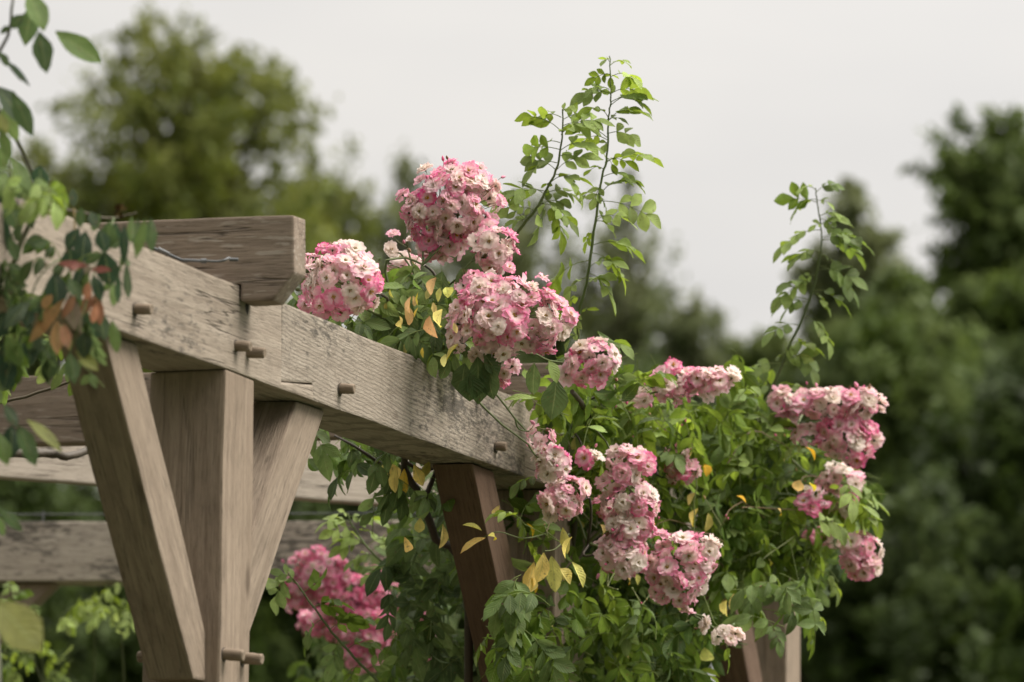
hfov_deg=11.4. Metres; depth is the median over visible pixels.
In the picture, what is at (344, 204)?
tree
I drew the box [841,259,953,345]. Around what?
dark tree
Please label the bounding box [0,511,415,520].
trellis wire
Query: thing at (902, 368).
dark tree
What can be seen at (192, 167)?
broad tree
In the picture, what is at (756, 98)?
sky
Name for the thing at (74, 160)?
broad tree
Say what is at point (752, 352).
tree
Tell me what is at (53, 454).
rose cane
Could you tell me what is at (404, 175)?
tree
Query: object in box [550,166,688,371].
tree
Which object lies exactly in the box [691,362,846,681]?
dark tree
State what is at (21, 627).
climbing rose
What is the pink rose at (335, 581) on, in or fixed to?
on the planting bed
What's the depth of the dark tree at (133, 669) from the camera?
53.43 m
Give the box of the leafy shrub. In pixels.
[0,582,134,681]
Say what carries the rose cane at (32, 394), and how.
attached to the pergola
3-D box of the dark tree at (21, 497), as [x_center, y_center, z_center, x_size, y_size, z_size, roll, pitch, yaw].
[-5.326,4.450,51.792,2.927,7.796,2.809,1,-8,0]
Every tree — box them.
[0,134,81,375]
[0,480,133,681]
[10,0,348,372]
[48,485,275,681]
[248,501,397,681]
[275,133,389,320]
[346,139,468,281]
[412,511,477,679]
[432,178,588,318]
[501,328,575,362]
[518,330,585,362]
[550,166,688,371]
[582,336,715,681]
[639,286,746,404]
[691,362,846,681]
[719,321,817,409]
[781,173,915,368]
[792,279,1002,543]
[800,457,1023,681]
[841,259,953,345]
[881,329,1023,681]
[898,101,1023,305]
[930,260,1023,369]
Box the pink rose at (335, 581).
[279,544,460,681]
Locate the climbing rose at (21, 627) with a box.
[0,0,157,681]
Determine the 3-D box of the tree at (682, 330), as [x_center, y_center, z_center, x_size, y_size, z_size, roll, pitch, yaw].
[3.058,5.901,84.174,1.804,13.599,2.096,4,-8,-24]
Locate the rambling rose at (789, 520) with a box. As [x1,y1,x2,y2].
[265,56,889,681]
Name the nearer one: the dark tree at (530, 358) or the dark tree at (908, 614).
the dark tree at (908, 614)
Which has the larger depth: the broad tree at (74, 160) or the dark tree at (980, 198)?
the broad tree at (74, 160)
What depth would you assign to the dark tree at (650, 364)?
61.71 m
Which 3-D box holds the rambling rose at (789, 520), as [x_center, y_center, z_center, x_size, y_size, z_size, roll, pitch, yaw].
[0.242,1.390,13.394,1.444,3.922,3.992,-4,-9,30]
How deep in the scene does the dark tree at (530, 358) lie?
66.07 m
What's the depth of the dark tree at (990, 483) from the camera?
53.42 m
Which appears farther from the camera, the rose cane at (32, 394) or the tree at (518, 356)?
the tree at (518, 356)
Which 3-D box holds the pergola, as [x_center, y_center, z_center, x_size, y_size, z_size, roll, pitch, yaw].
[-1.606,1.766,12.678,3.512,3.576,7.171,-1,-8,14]
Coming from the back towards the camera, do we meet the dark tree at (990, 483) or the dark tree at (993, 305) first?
the dark tree at (993, 305)
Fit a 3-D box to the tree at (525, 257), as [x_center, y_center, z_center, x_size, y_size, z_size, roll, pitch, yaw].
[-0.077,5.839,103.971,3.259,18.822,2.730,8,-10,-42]
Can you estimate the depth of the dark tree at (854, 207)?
71.74 m
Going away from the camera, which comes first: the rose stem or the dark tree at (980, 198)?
the rose stem
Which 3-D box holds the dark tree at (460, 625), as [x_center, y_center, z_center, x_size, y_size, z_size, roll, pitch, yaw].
[-0.499,4.939,57.660,3.054,8.480,2.808,8,-10,-43]
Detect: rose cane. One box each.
[0,382,69,403]
[13,447,88,460]
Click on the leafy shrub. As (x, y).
(95, 609)
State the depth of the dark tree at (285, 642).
55.14 m
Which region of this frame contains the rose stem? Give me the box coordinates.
[153,247,238,263]
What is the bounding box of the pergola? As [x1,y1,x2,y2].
[0,198,799,681]

